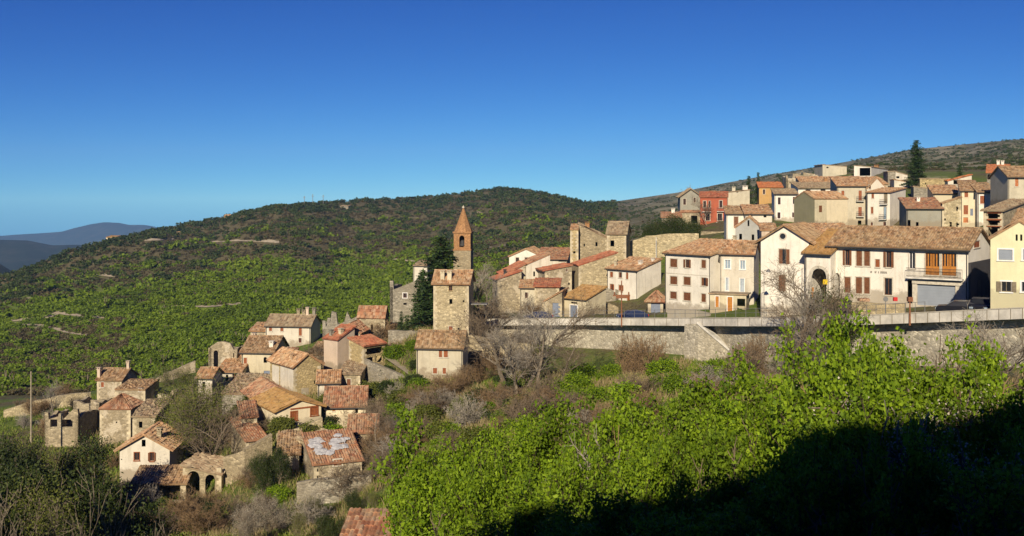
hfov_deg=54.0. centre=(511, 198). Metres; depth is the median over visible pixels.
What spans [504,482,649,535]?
leafy shrub
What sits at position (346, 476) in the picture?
bare bush
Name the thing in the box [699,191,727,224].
house
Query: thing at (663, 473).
leafy shrub
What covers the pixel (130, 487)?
bare bush
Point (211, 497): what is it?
bare bush
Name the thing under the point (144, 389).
house
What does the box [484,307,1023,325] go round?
parapet wall
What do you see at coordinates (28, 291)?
evergreen tree
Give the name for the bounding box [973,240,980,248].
window
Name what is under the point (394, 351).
green bush
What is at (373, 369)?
stone wall
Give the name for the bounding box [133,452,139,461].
window
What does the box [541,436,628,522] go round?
leafy shrub
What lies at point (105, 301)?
spring tree
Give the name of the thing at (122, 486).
bare bush
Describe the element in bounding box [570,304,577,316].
door
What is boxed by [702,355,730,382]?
green bush
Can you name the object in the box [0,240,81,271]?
hills
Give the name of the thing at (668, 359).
green bush
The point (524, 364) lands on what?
bare bush
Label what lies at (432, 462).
green bush
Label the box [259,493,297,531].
blossom shrub
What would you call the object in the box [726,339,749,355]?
bare bush
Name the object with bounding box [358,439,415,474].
bare bush
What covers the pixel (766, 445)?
leafy shrub
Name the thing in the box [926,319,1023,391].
bare tree
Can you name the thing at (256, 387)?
house
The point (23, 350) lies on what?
spring tree
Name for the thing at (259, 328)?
outhouse
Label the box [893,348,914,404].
leafy shrub
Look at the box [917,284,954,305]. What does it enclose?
garage door
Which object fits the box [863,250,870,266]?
window
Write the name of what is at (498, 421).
bare bush
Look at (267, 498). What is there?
bare bush
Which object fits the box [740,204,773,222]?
house
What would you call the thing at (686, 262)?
window
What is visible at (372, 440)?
bare bush
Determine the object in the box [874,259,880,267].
window
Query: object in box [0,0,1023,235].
sky
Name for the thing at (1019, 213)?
house
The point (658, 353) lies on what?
bare bush
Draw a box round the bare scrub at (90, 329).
[0,139,1023,395]
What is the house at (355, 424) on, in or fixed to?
on the hillside terrain at (602, 357)
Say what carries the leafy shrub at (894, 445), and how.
on the hillside terrain at (602, 357)
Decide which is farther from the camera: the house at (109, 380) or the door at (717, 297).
the house at (109, 380)
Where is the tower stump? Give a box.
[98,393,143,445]
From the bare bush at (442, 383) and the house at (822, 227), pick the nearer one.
the bare bush at (442, 383)
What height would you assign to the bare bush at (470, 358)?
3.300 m
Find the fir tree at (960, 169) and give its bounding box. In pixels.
[954,162,962,176]
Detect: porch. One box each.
[130,464,193,498]
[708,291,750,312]
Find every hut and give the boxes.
[179,452,225,497]
[195,366,224,408]
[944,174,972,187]
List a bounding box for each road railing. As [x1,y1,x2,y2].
[533,308,776,317]
[846,302,924,313]
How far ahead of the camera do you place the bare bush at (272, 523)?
92.65 m
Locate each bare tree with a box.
[41,380,67,411]
[171,394,267,454]
[358,394,407,464]
[424,288,542,382]
[454,305,537,376]
[472,265,499,300]
[473,311,557,393]
[474,258,515,335]
[488,291,571,385]
[506,287,616,387]
[517,294,536,312]
[540,327,594,381]
[690,197,713,225]
[753,248,880,382]
[756,264,873,375]
[772,275,848,373]
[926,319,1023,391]
[927,304,1023,382]
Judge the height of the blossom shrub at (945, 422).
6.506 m
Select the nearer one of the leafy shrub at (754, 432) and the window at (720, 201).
the leafy shrub at (754, 432)
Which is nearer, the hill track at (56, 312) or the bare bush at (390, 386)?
the bare bush at (390, 386)
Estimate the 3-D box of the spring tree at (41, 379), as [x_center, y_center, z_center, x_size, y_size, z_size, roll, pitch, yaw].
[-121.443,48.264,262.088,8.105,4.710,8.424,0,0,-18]
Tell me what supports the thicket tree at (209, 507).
on the hillside terrain at (602, 357)
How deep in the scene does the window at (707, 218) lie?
228.96 m
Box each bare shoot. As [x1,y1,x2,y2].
[0,483,22,535]
[47,487,111,535]
[76,469,142,535]
[147,506,209,535]
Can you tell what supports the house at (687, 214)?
on the hillside terrain at (602, 357)
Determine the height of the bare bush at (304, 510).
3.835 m
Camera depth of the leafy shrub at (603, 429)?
24.64 m
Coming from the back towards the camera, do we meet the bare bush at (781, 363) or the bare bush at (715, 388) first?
the bare bush at (781, 363)
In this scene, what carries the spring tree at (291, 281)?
on the hillside terrain at (602, 357)
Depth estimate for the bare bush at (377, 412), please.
116.81 m
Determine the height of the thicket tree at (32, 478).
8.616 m
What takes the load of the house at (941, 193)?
on the hillside terrain at (602, 357)
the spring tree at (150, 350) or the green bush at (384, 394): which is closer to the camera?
the green bush at (384, 394)
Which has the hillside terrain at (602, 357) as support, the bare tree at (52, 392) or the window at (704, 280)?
the bare tree at (52, 392)
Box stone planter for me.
[857,298,869,301]
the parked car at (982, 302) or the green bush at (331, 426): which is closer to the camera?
the parked car at (982, 302)
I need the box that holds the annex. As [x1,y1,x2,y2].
[542,287,568,316]
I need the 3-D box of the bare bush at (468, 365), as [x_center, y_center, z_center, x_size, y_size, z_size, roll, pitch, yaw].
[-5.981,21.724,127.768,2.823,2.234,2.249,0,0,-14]
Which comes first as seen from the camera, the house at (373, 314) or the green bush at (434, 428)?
the green bush at (434, 428)
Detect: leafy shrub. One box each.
[367,399,508,535]
[381,434,514,530]
[387,460,567,535]
[399,464,481,535]
[421,437,536,535]
[430,450,535,535]
[433,413,519,487]
[439,507,621,535]
[459,467,544,535]
[471,405,563,489]
[476,440,575,534]
[488,431,647,522]
[492,491,585,531]
[493,408,587,492]
[499,480,564,521]
[503,474,650,535]
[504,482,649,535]
[512,414,627,491]
[523,453,613,493]
[527,371,670,468]
[534,515,632,535]
[538,401,681,492]
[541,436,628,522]
[572,438,747,530]
[578,436,671,533]
[592,377,693,468]
[605,405,686,483]
[619,412,753,472]
[620,382,755,471]
[622,452,686,506]
[624,396,749,453]
[624,470,751,535]
[630,420,752,502]
[632,450,751,535]
[645,407,763,513]
[665,351,774,448]
[665,427,756,498]
[668,385,783,463]
[681,380,773,466]
[693,417,869,474]
[706,342,784,424]
[708,473,828,535]
[715,419,787,498]
[726,350,889,414]
[728,353,921,512]
[739,368,845,468]
[741,370,816,439]
[744,412,893,535]
[755,358,878,401]
[764,432,904,535]
[767,284,911,397]
[767,321,940,450]
[782,396,912,510]
[790,359,948,460]
[803,326,998,422]
[818,337,861,411]
[832,405,996,495]
[832,414,1004,479]
[837,355,980,438]
[848,393,990,496]
[862,410,990,531]
[880,373,1005,465]
[888,337,1023,467]
[888,374,1020,471]
[893,310,1023,408]
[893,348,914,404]
[902,440,1023,535]
[932,427,1023,475]
[932,436,1023,535]
[953,368,1012,407]
[960,422,1023,512]
[973,395,1023,456]
[983,388,1023,461]
[996,362,1023,403]
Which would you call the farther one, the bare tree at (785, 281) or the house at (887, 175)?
the house at (887, 175)
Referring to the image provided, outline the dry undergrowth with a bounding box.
[72,295,1023,535]
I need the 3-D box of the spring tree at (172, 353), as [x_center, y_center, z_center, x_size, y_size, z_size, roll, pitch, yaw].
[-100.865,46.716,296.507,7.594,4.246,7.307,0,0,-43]
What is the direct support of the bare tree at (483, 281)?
on the hillside terrain at (602, 357)
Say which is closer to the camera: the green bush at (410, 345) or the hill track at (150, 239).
the green bush at (410, 345)
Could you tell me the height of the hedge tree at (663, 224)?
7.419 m
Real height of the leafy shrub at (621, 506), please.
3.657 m
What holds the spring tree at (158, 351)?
on the hillside terrain at (602, 357)
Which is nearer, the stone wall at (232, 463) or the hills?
the stone wall at (232, 463)
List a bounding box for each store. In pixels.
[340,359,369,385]
[564,284,607,316]
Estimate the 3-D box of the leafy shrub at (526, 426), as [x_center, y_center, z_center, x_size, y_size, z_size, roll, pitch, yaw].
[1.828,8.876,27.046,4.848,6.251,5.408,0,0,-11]
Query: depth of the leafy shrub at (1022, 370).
29.92 m
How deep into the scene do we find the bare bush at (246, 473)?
107.15 m
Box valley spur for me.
[0,264,10,274]
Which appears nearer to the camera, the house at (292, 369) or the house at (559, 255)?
the house at (292, 369)
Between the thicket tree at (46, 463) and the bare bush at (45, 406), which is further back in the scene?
the bare bush at (45, 406)
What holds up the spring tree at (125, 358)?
on the hillside terrain at (602, 357)
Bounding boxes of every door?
[346,378,350,384]
[553,303,559,316]
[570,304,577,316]
[651,303,659,312]
[716,296,718,306]
[727,296,732,310]
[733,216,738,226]
[858,190,861,200]
[858,206,861,215]
[883,207,886,218]
[884,193,887,203]
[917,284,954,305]
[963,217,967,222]
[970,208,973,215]
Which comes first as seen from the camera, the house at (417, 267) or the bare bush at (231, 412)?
the bare bush at (231, 412)
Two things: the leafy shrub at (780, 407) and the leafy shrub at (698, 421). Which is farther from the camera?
the leafy shrub at (698, 421)
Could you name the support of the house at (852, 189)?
on the hillside terrain at (602, 357)
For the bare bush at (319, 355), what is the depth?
146.71 m
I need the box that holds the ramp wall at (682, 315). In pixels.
[667,308,710,317]
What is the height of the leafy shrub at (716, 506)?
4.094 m
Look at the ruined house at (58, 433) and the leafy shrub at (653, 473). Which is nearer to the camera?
the leafy shrub at (653, 473)
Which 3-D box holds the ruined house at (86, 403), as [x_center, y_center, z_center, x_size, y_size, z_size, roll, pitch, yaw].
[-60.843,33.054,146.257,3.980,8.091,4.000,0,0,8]
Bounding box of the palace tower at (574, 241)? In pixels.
[570,223,578,262]
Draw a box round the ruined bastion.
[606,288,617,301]
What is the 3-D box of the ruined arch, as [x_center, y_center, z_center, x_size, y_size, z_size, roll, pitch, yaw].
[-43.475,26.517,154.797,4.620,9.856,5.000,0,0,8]
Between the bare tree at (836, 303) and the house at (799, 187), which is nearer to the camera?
the bare tree at (836, 303)
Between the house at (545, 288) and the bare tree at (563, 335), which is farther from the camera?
the house at (545, 288)
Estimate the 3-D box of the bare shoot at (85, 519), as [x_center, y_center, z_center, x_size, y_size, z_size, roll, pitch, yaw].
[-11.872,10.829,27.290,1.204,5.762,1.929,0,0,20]
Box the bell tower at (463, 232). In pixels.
[453,205,473,268]
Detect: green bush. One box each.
[144,499,174,512]
[151,496,168,503]
[155,503,177,513]
[189,494,213,515]
[262,484,291,502]
[265,414,295,438]
[297,419,321,431]
[315,392,324,411]
[322,413,340,425]
[322,420,346,429]
[357,381,379,399]
[375,379,396,394]
[379,343,406,362]
[379,364,395,375]
[382,389,389,403]
[383,405,409,424]
[385,387,414,405]
[385,402,409,412]
[401,373,430,388]
[404,339,415,352]
[404,375,431,391]
[408,360,415,368]
[412,401,445,422]
[423,417,456,441]
[427,450,450,466]
[428,435,448,452]
[437,420,463,434]
[444,398,469,412]
[452,424,494,454]
[465,386,483,402]
[465,387,494,408]
[481,398,497,412]
[484,380,498,388]
[485,408,496,420]
[489,408,508,421]
[492,373,511,382]
[494,380,525,393]
[501,390,531,406]
[501,416,518,433]
[502,394,538,416]
[513,413,543,432]
[541,377,571,393]
[555,385,582,401]
[562,371,592,388]
[568,361,598,379]
[569,383,612,405]
[594,370,611,380]
[598,362,622,376]
[609,378,643,402]
[643,358,679,376]
[645,356,681,375]
[649,374,665,388]
[660,372,690,395]
[676,385,705,407]
[693,366,705,376]
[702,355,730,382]
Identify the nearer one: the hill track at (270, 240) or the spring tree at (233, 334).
the spring tree at (233, 334)
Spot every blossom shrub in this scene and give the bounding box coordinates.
[228,491,274,534]
[231,506,261,535]
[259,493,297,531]
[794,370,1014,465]
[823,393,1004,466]
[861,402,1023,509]
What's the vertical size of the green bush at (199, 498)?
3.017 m
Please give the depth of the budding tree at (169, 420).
127.62 m
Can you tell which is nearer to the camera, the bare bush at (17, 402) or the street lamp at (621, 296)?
the street lamp at (621, 296)
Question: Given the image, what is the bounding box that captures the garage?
[644,290,664,312]
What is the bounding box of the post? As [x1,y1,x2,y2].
[804,253,804,294]
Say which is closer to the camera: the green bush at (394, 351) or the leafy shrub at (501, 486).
the leafy shrub at (501, 486)
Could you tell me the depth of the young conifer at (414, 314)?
147.97 m
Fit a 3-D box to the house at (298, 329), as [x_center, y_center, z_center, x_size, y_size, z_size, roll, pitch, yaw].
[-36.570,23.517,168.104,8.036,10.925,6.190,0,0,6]
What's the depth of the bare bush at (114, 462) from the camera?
122.58 m
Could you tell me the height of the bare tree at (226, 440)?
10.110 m
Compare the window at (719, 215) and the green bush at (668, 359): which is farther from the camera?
the window at (719, 215)
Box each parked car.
[524,312,552,317]
[616,310,648,317]
[935,300,977,310]
[969,297,989,309]
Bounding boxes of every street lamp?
[613,281,629,326]
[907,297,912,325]
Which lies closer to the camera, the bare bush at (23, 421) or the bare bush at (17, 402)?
the bare bush at (23, 421)
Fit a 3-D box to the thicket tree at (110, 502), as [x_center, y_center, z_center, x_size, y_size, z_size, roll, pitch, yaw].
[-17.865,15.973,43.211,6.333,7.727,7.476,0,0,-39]
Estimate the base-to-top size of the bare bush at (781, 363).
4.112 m
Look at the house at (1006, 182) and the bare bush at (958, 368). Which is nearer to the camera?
the bare bush at (958, 368)
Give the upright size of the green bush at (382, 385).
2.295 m
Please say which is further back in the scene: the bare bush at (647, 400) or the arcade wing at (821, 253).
the arcade wing at (821, 253)
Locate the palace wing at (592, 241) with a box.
[578,222,606,259]
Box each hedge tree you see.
[639,225,659,236]
[644,215,673,233]
[660,212,684,231]
[663,222,682,233]
[676,219,704,237]
[678,223,696,232]
[680,217,696,226]
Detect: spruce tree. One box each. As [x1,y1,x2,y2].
[400,236,481,328]
[402,270,431,317]
[900,140,927,186]
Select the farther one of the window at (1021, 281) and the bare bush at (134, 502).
the bare bush at (134, 502)
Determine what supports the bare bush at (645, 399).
on the hillside terrain at (602, 357)
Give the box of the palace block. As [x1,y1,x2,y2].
[605,221,631,261]
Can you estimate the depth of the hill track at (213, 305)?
406.07 m
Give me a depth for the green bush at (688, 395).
80.51 m
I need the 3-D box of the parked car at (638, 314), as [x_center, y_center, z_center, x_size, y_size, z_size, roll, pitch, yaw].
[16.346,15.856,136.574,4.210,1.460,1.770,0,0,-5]
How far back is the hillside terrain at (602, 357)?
521.40 m
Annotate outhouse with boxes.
[248,322,265,334]
[339,507,395,535]
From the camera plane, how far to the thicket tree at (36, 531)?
40.74 m
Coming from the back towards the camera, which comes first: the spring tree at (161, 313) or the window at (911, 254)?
the spring tree at (161, 313)
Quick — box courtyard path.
[384,356,410,374]
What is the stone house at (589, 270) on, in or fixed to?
on the hillside terrain at (602, 357)
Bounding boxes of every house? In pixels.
[45,409,97,447]
[73,396,112,427]
[95,360,139,399]
[113,421,186,486]
[115,378,158,400]
[130,398,171,436]
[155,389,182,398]
[219,355,247,385]
[221,372,276,414]
[239,332,289,373]
[240,376,286,397]
[248,387,326,433]
[264,307,321,346]
[266,346,324,394]
[275,429,302,469]
[301,428,364,478]
[322,311,356,340]
[322,323,355,368]
[322,385,368,427]
[347,413,379,447]
[348,319,369,335]
[356,305,389,338]
[390,280,430,326]
[413,260,431,281]
[414,329,469,379]
[431,269,487,354]
[496,260,526,278]
[508,246,539,264]
[518,279,534,309]
[522,251,550,278]
[533,277,561,310]
[535,262,572,291]
[538,247,569,264]
[570,250,617,289]
[605,256,662,300]
[660,209,681,223]
[662,235,741,311]
[676,188,699,210]
[680,210,699,223]
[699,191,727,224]
[718,240,760,304]
[723,205,743,239]
[727,185,749,205]
[734,215,758,239]
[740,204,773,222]
[753,222,821,316]
[756,181,783,203]
[758,222,776,264]
[770,188,798,221]
[782,171,817,187]
[790,181,829,193]
[793,191,848,224]
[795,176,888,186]
[807,222,844,232]
[814,164,846,175]
[829,176,867,224]
[853,165,887,176]
[865,187,906,225]
[866,178,885,214]
[883,171,896,185]
[889,179,911,186]
[892,170,906,179]
[910,186,926,196]
[912,178,950,186]
[926,184,957,201]
[940,196,962,226]
[956,179,975,226]
[968,182,989,226]
[980,198,1023,235]
[986,160,1009,183]
[988,166,1023,204]
[988,217,1023,308]
[1010,207,1023,222]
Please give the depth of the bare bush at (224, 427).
124.42 m
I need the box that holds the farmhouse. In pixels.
[105,235,120,238]
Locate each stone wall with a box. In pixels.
[3,392,90,417]
[156,360,194,381]
[223,433,271,486]
[276,417,321,440]
[297,474,372,503]
[364,359,404,382]
[388,330,417,345]
[469,335,530,366]
[606,303,617,313]
[630,233,698,257]
[701,231,723,234]
[838,301,904,314]
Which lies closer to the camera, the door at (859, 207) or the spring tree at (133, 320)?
the door at (859, 207)
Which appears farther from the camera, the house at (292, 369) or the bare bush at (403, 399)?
the house at (292, 369)
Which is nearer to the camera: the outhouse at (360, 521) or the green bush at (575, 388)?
the outhouse at (360, 521)
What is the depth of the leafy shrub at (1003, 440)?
17.93 m
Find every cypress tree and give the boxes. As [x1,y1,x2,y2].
[746,176,755,203]
[753,172,759,201]
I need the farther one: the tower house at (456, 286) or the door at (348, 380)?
the tower house at (456, 286)
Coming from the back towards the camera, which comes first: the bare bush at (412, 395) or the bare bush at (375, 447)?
the bare bush at (412, 395)
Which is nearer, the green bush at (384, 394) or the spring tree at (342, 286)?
the green bush at (384, 394)
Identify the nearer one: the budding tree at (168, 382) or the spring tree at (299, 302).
the budding tree at (168, 382)
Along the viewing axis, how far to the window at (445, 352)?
128.25 m
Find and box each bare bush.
[13,398,27,405]
[13,412,33,428]
[20,398,47,416]
[34,408,62,424]
[34,416,67,436]
[37,399,56,411]
[55,380,77,394]
[66,395,76,408]
[104,453,119,468]
[117,477,138,500]
[119,477,160,499]
[121,488,148,512]
[127,484,163,508]
[146,506,190,533]
[152,505,186,527]
[158,483,209,523]
[170,495,201,512]
[171,493,231,535]
[187,488,224,508]
[207,414,237,438]
[213,491,265,521]
[216,415,258,439]
[224,405,237,418]
[229,472,256,490]
[237,463,255,486]
[244,416,268,432]
[251,493,281,511]
[257,514,277,532]
[263,512,286,530]
[290,486,336,525]
[291,503,315,527]
[303,341,323,358]
[306,458,378,498]
[312,351,323,368]
[356,401,392,429]
[357,392,387,412]
[357,429,392,464]
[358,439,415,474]
[363,420,394,440]
[365,461,378,477]
[366,437,393,459]
[369,319,398,339]
[369,434,418,463]
[370,421,429,452]
[380,414,405,432]
[381,337,402,348]
[383,379,403,396]
[395,391,411,406]
[399,382,431,402]
[404,386,447,414]
[405,388,447,413]
[412,413,432,438]
[424,375,465,396]
[429,429,460,452]
[430,514,543,535]
[436,386,457,409]
[444,369,473,391]
[444,392,487,425]
[456,363,474,374]
[459,360,495,383]
[463,378,516,407]
[468,350,490,368]
[471,351,509,371]
[474,305,486,315]
[479,297,500,317]
[484,387,515,418]
[487,415,509,430]
[488,366,514,376]
[488,380,534,407]
[490,395,540,425]
[499,396,545,428]
[502,348,527,370]
[503,384,561,412]
[506,346,528,369]
[511,390,563,419]
[514,351,549,372]
[519,301,543,313]
[519,371,563,401]
[541,385,573,400]
[541,423,620,491]
[557,390,586,410]
[559,427,627,462]
[568,395,611,429]
[568,399,601,427]
[612,328,648,373]
[612,372,664,393]
[622,336,657,375]
[626,386,663,415]
[631,500,659,533]
[632,333,669,374]
[634,393,662,404]
[651,437,753,509]
[681,368,716,384]
[681,373,730,402]
[683,360,736,385]
[711,344,771,378]
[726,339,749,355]
[731,337,756,372]
[741,418,770,463]
[744,331,777,376]
[761,364,798,378]
[764,348,800,375]
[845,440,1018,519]
[864,400,982,494]
[914,334,998,406]
[936,374,1016,451]
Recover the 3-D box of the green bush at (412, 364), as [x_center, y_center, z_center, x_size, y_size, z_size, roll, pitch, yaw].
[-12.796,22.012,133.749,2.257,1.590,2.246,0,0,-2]
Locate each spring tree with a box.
[0,370,29,381]
[0,375,35,386]
[0,384,17,395]
[4,347,28,354]
[33,362,50,371]
[33,376,63,383]
[35,356,61,364]
[41,377,72,386]
[53,379,84,387]
[56,354,80,363]
[73,374,96,385]
[91,296,123,309]
[114,361,133,368]
[116,354,141,362]
[118,343,150,356]
[121,314,145,326]
[127,299,148,306]
[134,345,157,355]
[136,371,154,378]
[140,342,162,350]
[141,344,162,350]
[142,358,165,368]
[144,365,169,373]
[147,310,175,319]
[148,354,175,363]
[150,337,168,344]
[152,349,167,355]
[156,351,183,361]
[177,344,203,355]
[179,338,200,345]
[181,352,203,360]
[193,349,207,358]
[207,269,226,277]
[213,330,231,337]
[224,332,249,339]
[227,323,251,332]
[228,333,247,342]
[237,319,257,326]
[241,290,264,299]
[269,290,287,299]
[276,278,303,286]
[278,308,292,313]
[285,298,308,304]
[294,304,315,310]
[295,289,319,298]
[309,308,329,314]
[317,300,338,307]
[330,248,351,257]
[332,281,349,289]
[365,296,378,302]
[376,295,389,300]
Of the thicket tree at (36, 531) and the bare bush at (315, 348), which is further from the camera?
the bare bush at (315, 348)
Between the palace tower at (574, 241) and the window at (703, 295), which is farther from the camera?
the palace tower at (574, 241)
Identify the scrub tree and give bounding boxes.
[2,389,18,394]
[29,389,42,395]
[70,388,80,392]
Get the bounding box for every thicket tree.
[0,425,42,486]
[0,453,120,535]
[0,459,89,535]
[0,477,35,535]
[1,431,57,479]
[8,463,51,492]
[9,450,139,522]
[11,429,67,488]
[17,477,86,535]
[24,478,102,535]
[29,472,160,535]
[31,510,167,535]
[35,426,121,484]
[54,441,103,487]
[55,471,138,515]
[61,456,119,487]
[82,493,188,535]
[88,492,182,535]
[95,475,125,501]
[191,512,207,534]
[200,499,225,530]
[286,511,309,535]
[300,493,323,523]
[312,514,345,535]
[343,487,365,513]
[359,483,379,507]
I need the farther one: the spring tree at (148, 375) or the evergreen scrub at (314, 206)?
the evergreen scrub at (314, 206)
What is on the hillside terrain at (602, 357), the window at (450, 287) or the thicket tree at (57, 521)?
the thicket tree at (57, 521)
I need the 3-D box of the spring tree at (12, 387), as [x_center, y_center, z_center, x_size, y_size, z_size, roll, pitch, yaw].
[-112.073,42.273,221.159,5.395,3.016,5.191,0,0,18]
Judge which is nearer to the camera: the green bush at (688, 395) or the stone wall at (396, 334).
the green bush at (688, 395)
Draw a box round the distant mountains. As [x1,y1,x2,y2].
[0,222,156,244]
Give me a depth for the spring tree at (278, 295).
410.74 m
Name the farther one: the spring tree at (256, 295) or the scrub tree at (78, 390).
the spring tree at (256, 295)
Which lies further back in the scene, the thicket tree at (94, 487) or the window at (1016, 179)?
the window at (1016, 179)
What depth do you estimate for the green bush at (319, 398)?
129.95 m
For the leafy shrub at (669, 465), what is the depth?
20.62 m
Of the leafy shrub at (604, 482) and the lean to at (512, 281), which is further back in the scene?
the lean to at (512, 281)
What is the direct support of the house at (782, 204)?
on the hillside terrain at (602, 357)
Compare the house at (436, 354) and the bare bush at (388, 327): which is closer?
the house at (436, 354)
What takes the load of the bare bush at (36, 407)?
on the hillside terrain at (602, 357)
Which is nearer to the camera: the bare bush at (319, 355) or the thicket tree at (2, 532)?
the thicket tree at (2, 532)
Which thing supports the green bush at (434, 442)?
on the hillside terrain at (602, 357)
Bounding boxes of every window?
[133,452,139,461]
[148,452,155,461]
[290,410,298,420]
[298,328,301,336]
[310,407,318,416]
[332,458,342,466]
[402,292,407,298]
[432,367,437,374]
[438,350,442,357]
[442,367,446,374]
[443,350,448,357]
[448,285,452,291]
[609,283,613,289]
[669,258,677,267]
[669,275,677,284]
[669,291,677,299]
[682,276,691,285]
[682,291,691,301]
[683,259,690,268]
[700,259,706,268]
[700,293,706,302]
[701,277,707,286]
[705,213,709,220]
[717,213,722,220]
[719,200,722,207]
[724,259,731,269]
[725,277,728,291]
[739,260,745,269]
[739,278,744,291]
[777,248,789,264]
[777,274,786,291]
[779,232,786,239]
[843,249,851,265]
[843,276,851,293]
[854,276,862,294]
[855,250,862,266]
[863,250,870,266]
[863,276,870,294]
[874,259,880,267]
[883,250,893,268]
[883,277,893,295]
[908,251,915,269]
[924,252,940,275]
[941,252,957,276]
[963,205,968,214]
[964,192,968,197]
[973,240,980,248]
[979,195,985,203]
[996,248,1014,261]
[996,280,1015,292]
[1014,178,1018,186]
[1019,280,1023,292]
[1021,248,1023,260]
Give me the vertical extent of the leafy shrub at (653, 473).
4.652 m
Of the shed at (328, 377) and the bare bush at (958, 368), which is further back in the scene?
the shed at (328, 377)
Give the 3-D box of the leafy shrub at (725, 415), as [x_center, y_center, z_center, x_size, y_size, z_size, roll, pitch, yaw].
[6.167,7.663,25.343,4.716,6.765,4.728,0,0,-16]
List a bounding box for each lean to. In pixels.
[236,399,258,422]
[294,428,327,461]
[490,269,522,312]
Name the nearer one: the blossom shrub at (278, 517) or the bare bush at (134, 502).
the blossom shrub at (278, 517)
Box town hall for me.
[825,225,989,307]
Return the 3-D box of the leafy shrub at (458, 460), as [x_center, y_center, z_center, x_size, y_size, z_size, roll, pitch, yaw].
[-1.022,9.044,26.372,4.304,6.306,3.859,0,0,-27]
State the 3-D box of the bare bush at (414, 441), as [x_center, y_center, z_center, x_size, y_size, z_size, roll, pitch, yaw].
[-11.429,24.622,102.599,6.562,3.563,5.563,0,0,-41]
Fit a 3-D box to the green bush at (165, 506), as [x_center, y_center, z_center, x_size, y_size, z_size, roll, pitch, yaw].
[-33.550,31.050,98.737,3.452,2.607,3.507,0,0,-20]
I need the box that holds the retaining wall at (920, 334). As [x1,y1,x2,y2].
[491,319,1023,367]
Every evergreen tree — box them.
[24,289,38,295]
[61,287,71,291]
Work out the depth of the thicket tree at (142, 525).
36.80 m
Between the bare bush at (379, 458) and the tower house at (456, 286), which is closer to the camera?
the bare bush at (379, 458)
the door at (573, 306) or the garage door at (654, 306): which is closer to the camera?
the garage door at (654, 306)
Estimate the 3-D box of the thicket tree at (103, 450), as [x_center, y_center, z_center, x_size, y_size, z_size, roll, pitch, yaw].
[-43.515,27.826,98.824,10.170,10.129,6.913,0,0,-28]
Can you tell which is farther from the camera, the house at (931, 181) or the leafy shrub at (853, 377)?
the house at (931, 181)
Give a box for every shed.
[228,416,266,453]
[310,341,323,357]
[315,369,341,395]
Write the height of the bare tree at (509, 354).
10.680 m
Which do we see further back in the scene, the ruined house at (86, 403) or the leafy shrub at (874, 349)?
the ruined house at (86, 403)
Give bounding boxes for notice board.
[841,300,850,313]
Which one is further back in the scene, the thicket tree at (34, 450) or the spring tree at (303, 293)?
the spring tree at (303, 293)
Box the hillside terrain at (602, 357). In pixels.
[0,139,1023,535]
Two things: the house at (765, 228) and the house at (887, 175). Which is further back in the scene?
the house at (887, 175)
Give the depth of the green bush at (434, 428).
100.39 m
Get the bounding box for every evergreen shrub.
[242,449,274,495]
[262,444,293,484]
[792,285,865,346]
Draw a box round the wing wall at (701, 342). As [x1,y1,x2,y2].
[684,321,728,361]
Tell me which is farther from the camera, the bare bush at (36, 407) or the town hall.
the bare bush at (36, 407)
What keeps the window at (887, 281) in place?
in the town hall
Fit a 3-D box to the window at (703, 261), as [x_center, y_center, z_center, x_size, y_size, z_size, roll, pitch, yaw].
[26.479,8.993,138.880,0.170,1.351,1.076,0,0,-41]
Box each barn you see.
[347,334,387,364]
[898,197,944,226]
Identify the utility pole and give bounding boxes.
[30,371,31,441]
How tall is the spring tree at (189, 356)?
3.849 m
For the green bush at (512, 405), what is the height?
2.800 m
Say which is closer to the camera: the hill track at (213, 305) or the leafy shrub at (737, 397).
the leafy shrub at (737, 397)
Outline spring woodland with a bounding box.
[0,202,615,395]
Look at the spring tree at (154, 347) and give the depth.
313.62 m
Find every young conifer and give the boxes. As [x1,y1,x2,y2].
[397,311,404,329]
[403,318,409,330]
[410,310,419,329]
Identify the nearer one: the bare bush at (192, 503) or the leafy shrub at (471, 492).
the leafy shrub at (471, 492)
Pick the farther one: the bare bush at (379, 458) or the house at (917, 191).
the house at (917, 191)
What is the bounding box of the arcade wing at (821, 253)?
[801,228,839,299]
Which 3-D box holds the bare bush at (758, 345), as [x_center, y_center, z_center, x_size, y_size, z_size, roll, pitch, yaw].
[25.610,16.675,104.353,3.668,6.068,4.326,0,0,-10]
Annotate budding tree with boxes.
[149,362,243,456]
[150,385,221,446]
[153,359,195,394]
[157,397,222,461]
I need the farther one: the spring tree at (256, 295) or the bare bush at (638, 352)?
the spring tree at (256, 295)
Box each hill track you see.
[11,310,104,321]
[15,322,85,334]
[144,238,174,240]
[161,302,260,307]
[209,239,278,242]
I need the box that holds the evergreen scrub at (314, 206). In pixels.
[0,138,1023,302]
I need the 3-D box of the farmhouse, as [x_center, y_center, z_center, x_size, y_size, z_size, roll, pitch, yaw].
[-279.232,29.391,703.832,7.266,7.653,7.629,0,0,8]
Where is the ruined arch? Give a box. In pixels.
[208,341,241,378]
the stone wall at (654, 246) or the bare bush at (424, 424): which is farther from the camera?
the stone wall at (654, 246)

